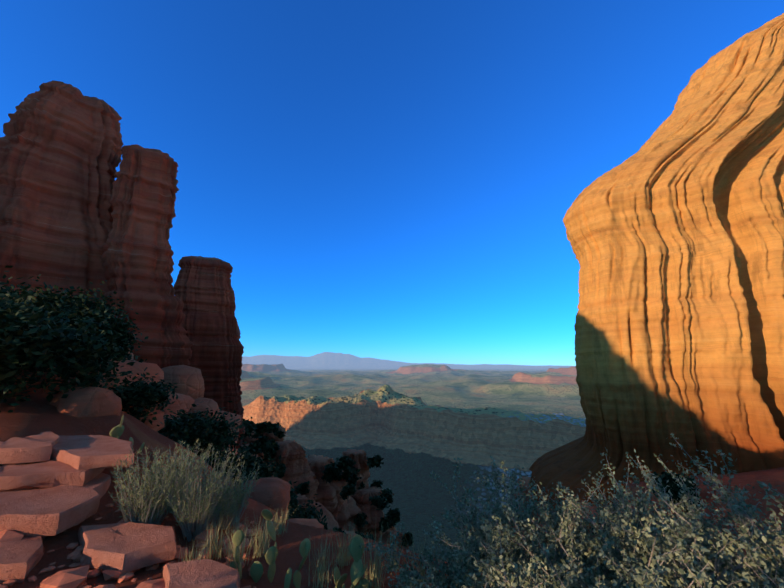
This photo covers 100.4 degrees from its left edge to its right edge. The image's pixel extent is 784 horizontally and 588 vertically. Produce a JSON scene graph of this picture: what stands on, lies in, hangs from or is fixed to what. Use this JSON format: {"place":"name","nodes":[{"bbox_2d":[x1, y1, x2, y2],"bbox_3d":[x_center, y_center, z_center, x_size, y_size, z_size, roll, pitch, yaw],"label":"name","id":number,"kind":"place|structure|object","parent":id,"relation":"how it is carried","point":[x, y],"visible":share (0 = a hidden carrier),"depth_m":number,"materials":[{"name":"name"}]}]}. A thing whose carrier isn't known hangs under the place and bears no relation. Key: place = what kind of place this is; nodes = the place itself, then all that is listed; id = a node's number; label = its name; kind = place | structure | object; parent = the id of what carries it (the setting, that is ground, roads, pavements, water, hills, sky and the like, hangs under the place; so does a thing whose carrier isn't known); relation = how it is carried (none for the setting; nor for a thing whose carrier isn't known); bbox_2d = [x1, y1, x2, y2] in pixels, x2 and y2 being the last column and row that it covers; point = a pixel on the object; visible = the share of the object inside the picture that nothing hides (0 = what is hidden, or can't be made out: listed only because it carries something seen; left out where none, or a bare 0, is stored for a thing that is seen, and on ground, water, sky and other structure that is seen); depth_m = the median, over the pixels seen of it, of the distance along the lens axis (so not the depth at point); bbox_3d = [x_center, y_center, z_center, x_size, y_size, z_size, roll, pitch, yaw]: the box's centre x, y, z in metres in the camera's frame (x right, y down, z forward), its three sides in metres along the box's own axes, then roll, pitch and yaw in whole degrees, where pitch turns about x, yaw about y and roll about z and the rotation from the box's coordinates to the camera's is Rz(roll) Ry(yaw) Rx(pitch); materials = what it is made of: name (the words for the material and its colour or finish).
{"place":"outdoors","nodes":[
{"label":"outdoors","id":0,"kind":"place"},
{"bbox_2d":[129,437,144,452],"bbox_3d":[-3.960,2.342,5.060,0.196,0.251,0.126,3,-13,-14],"label":"prickly pear","id":1,"kind":"object","parent":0,"point":[141,446],"visible":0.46,"depth_m":5.05,"materials":[{"name":"green plant"}]},
{"bbox_2d":[178,505,465,587],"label":"dry grass","id":2,"kind":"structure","parent":0,"point":[375,573],"depth_m":2.86,"materials":[{"name":"beige plant"}]},
{"bbox_2d":[0,281,783,587],"bbox_3d":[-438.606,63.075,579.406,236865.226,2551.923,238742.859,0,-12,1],"label":"ground","id":3,"kind":"structure","parent":0,"point":[414,425],"depth_m":683.69,"materials":[{"name":"brown soil"}]},
{"bbox_2d":[0,80,123,303],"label":"spire","id":4,"kind":"structure","parent":3,"relation":"on","point":[61,145],"depth_m":52.36,"materials":[{"name":"red stone"}]},
{"bbox_2d":[1,274,137,332],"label":"juniper","id":5,"kind":"object","parent":3,"relation":"on","point":[88,303],"visible":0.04,"depth_m":9.51,"materials":[{"name":"green plant"}]},
{"bbox_2d":[0,265,139,376],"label":"juniper","id":6,"kind":"object","parent":3,"relation":"on","point":[44,305],"visible":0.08,"depth_m":7.99,"materials":[{"name":"green plant"}]},
{"bbox_2d":[0,286,146,411],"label":"juniper","id":7,"kind":"object","parent":3,"relation":"on","point":[25,344],"visible":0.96,"depth_m":5.76,"materials":[{"name":"green plant"}]},
{"bbox_2d":[27,301,148,380],"bbox_3d":[-7.605,1.231,7.853,2.607,2.063,2.766,0,-12,1],"label":"juniper","id":8,"kind":"object","parent":3,"relation":"on","point":[118,327],"visible":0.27,"depth_m":7.83,"materials":[{"name":"green plant"}]},
{"bbox_2d":[57,327,146,365],"bbox_3d":[-10.856,1.914,11.470,3.287,2.133,3.425,0,-12,1],"label":"juniper","id":9,"kind":"object","parent":3,"relation":"on","point":[125,354],"visible":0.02,"depth_m":12.08,"materials":[{"name":"green plant"}]},
{"bbox_2d":[110,415,123,438],"bbox_3d":[-4.199,2.120,4.980,0.149,0.531,0.146,3,-13,-12],"label":"prickly pear","id":10,"kind":"object","parent":3,"relation":"on","point":[117,431],"visible":0.54,"depth_m":4.97,"materials":[{"name":"green plant"}]},
{"bbox_2d":[0,431,239,587],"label":"rock slabs","id":11,"kind":"object","parent":3,"relation":"on","point":[52,483],"visible":0.92,"depth_m":3.14,"materials":[{"name":"brown stone"}]},
{"bbox_2d":[0,500,263,587],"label":"loose stones","id":12,"kind":"object","parent":3,"relation":"on","point":[77,575],"visible":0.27,"depth_m":2.71,"materials":[{"name":"brown stone"}]},
{"bbox_2d":[101,144,192,368],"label":"spire","id":13,"kind":"structure","parent":3,"relation":"on","point":[137,259],"depth_m":54.17,"materials":[{"name":"red stone"}]},
{"bbox_2d":[109,444,200,524],"bbox_3d":[-2.584,2.075,3.479,0.869,0.830,0.809,4,-13,-16],"label":"sagebrush","id":14,"kind":"object","parent":3,"relation":"on","point":[135,510],"visible":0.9,"depth_m":3.40,"materials":[{"name":"green plant"}]},
{"bbox_2d":[139,440,220,513],"bbox_3d":[-2.557,2.164,3.909,0.804,0.777,0.762,-8,-15,32],"label":"sagebrush","id":15,"kind":"object","parent":3,"relation":"on","point":[181,457],"visible":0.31,"depth_m":3.88,"materials":[{"name":"green plant"}]},
{"bbox_2d":[49,349,323,528],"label":"slope boulders","id":16,"kind":"object","parent":3,"relation":"on","point":[272,493],"visible":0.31,"depth_m":10.02,"materials":[{"name":"brown stone"}]},
{"bbox_2d":[152,444,244,541],"bbox_3d":[-2.074,2.140,3.562,0.899,0.898,0.886,11,-16,-42],"label":"sagebrush","id":17,"kind":"object","parent":3,"relation":"on","point":[206,507],"visible":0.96,"depth_m":3.49,"materials":[{"name":"green plant"}]},
{"bbox_2d":[173,256,244,448],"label":"spire","id":18,"kind":"structure","parent":3,"relation":"on","point":[204,292],"depth_m":96.24,"materials":[{"name":"red stone"}]},
{"bbox_2d":[108,372,328,529],"bbox_3d":[-16.671,22.808,34.927,25.332,29.333,59.522,9,-15,-36],"label":"slope brush","id":19,"kind":"object","parent":3,"relation":"on","point":[190,429],"visible":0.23,"depth_m":14.12,"materials":[{"name":"green plant"}]},
{"bbox_2d":[197,462,262,529],"bbox_3d":[-1.945,2.342,3.845,0.718,0.672,0.706,0,-12,1],"label":"sagebrush","id":20,"kind":"object","parent":3,"relation":"on","point":[236,501],"visible":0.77,"depth_m":3.76,"materials":[{"name":"green plant"}]},
{"bbox_2d":[229,530,243,579],"bbox_3d":[-1.283,2.155,2.688,0.111,0.350,0.096,4,-13,-16],"label":"prickly pear","id":21,"kind":"object","parent":3,"relation":"on","point":[238,537],"visible":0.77,"depth_m":2.71,"materials":[{"name":"green plant"}]},
{"bbox_2d":[242,443,273,476],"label":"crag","id":22,"kind":"structure","parent":3,"relation":"on","point":[260,453],"depth_m":106.59,"materials":[{"name":"brown stone"}]},
{"bbox_2d":[250,509,277,582],"bbox_3d":[-1.027,2.065,2.691,0.165,0.531,0.185,-11,-17,42],"label":"prickly pear","id":23,"kind":"object","parent":3,"relation":"on","point":[256,567],"visible":1,"depth_m":2.65,"materials":[{"name":"green plant"}]},
{"bbox_2d":[242,423,285,443],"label":"crag","id":24,"kind":"structure","parent":3,"relation":"on","point":[269,435],"depth_m":128.34,"materials":[{"name":"brown stone"}]},
{"bbox_2d":[264,440,318,501],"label":"crag","id":25,"kind":"structure","parent":3,"relation":"on","point":[297,466],"depth_m":118.16,"materials":[{"name":"stone"}]},
{"bbox_2d":[284,538,310,587],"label":"prickly pear","id":26,"kind":"object","parent":3,"relation":"on","point":[305,543],"visible":1,"depth_m":2.58,"materials":[{"name":"green plant"}]},
{"bbox_2d":[295,494,338,529],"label":"crag","id":27,"kind":"structure","parent":3,"relation":"on","point":[332,522],"depth_m":104.10,"materials":[{"name":"brown stone"}]},
{"bbox_2d":[240,419,413,546],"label":"shrubs","id":28,"kind":"object","parent":3,"relation":"on","point":[269,448],"visible":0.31,"depth_m":124.10,"materials":[{"name":"green plant"}]},
{"bbox_2d":[307,455,360,531],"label":"crag","id":29,"kind":"structure","parent":3,"relation":"on","point":[341,510],"depth_m":128.62,"materials":[{"name":"stone"}]},
{"bbox_2d":[334,566,347,587],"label":"prickly pear","id":30,"kind":"object","parent":3,"relation":"on","point":[339,579],"visible":1,"depth_m":2.40,"materials":[{"name":"green plant"}]},
{"bbox_2d":[342,530,355,535],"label":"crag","id":31,"kind":"structure","parent":3,"relation":"on","point":[349,532],"depth_m":98.91,"materials":[{"name":"brown stone"}]},
{"bbox_2d":[341,449,369,496],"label":"crag","id":32,"kind":"structure","parent":3,"relation":"on","point":[359,457],"depth_m":157.50,"materials":[{"name":"brown stone"}]},
{"bbox_2d":[349,534,369,587],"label":"prickly pear","id":33,"kind":"object","parent":3,"relation":"on","point":[357,570],"visible":0.96,"depth_m":2.49,"materials":[{"name":"green plant"}]},
{"bbox_2d":[351,486,394,540],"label":"crag","id":34,"kind":"structure","parent":3,"relation":"on","point":[360,497],"depth_m":138.21,"materials":[{"name":"brown stone"}]},
{"bbox_2d":[379,528,408,548],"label":"crag","id":35,"kind":"structure","parent":3,"relation":"on","point":[387,534],"depth_m":129.99,"materials":[{"name":"brown stone"}]},
{"bbox_2d":[388,537,533,587],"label":"shrub","id":36,"kind":"object","parent":3,"relation":"on","point":[467,579],"visible":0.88,"depth_m":2.12,"materials":[{"name":"green plant"}]},
{"bbox_2d":[289,471,699,577],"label":"boulders","id":37,"kind":"object","parent":3,"relation":"on","point":[664,476],"visible":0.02,"depth_m":43.70,"materials":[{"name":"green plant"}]},
{"bbox_2d":[502,476,536,546],"bbox_3d":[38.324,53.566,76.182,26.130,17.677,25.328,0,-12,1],"label":"shrub","id":38,"kind":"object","parent":3,"relation":"on","point":[526,482],"visible":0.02,"depth_m":77.81,"materials":[{"name":"green plant"}]},
{"bbox_2d":[359,455,699,587],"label":"scrub oak","id":39,"kind":"object","parent":3,"relation":"on","point":[587,540],"visible":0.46,"depth_m":2.25,"materials":[{"name":"green plant"}]},
{"bbox_2d":[520,509,547,547],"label":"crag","id":40,"kind":"structure","parent":3,"relation":"on","point":[536,518],"depth_m":64.50,"materials":[{"name":"brown stone"}]},
{"bbox_2d":[420,461,666,587],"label":"scrub oak","id":41,"kind":"object","parent":3,"relation":"on","point":[516,519],"visible":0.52,"depth_m":2.14,"materials":[{"name":"green plant"}]},
{"bbox_2d":[571,500,605,547],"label":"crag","id":42,"kind":"structure","parent":3,"relation":"on","point":[593,508],"depth_m":53.66,"materials":[{"name":"brown stone"}]},
{"bbox_2d":[432,474,782,587],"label":"scrub oak","id":43,"kind":"object","parent":3,"relation":"on","point":[725,550],"visible":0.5,"depth_m":1.71,"materials":[{"name":"green plant"}]},
{"bbox_2d":[510,529,742,587],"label":"scrub oak","id":44,"kind":"object","parent":3,"relation":"on","point":[698,577],"visible":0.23,"depth_m":1.54,"materials":[{"name":"green plant"}]},
{"bbox_2d":[480,492,783,587],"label":"scrub oak","id":45,"kind":"object","parent":3,"relation":"on","point":[511,577],"visible":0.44,"depth_m":1.76,"materials":[{"name":"green plant"}]},
{"bbox_2d":[514,454,780,587],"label":"scrub oak","id":46,"kind":"object","parent":3,"relation":"on","point":[645,532],"visible":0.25,"depth_m":1.81,"materials":[{"name":"green plant"}]},
{"bbox_2d":[559,447,757,587],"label":"scrub oak","id":47,"kind":"object","parent":3,"relation":"on","point":[620,496],"visible":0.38,"depth_m":1.75,"materials":[{"name":"green plant"}]},
{"bbox_2d":[555,449,783,587],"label":"scrub oak","id":48,"kind":"object","parent":3,"relation":"on","point":[644,582],"visible":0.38,"depth_m":2.00,"materials":[{"name":"green plant"}]},
{"bbox_2d":[625,452,783,587],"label":"scrub oak","id":49,"kind":"object","parent":3,"relation":"on","point":[746,526],"visible":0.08,"depth_m":1.82,"materials":[{"name":"green plant"}]},
{"bbox_2d":[628,433,783,587],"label":"scrub oak","id":50,"kind":"object","parent":3,"relation":"on","point":[760,532],"visible":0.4,"depth_m":1.88,"materials":[{"name":"green plant"}]},
{"bbox_2d":[0,0,783,365],"label":"sky","id":51,"kind":"structure","parent":0,"point":[393,180],"materials":[{"name":"blue"}]},
{"bbox_2d":[529,13,783,513],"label":"cliff","id":52,"kind":"structure","parent":0,"point":[674,225],"depth_m":70.16,"materials":[{"name":"orange stone"}]}
]}

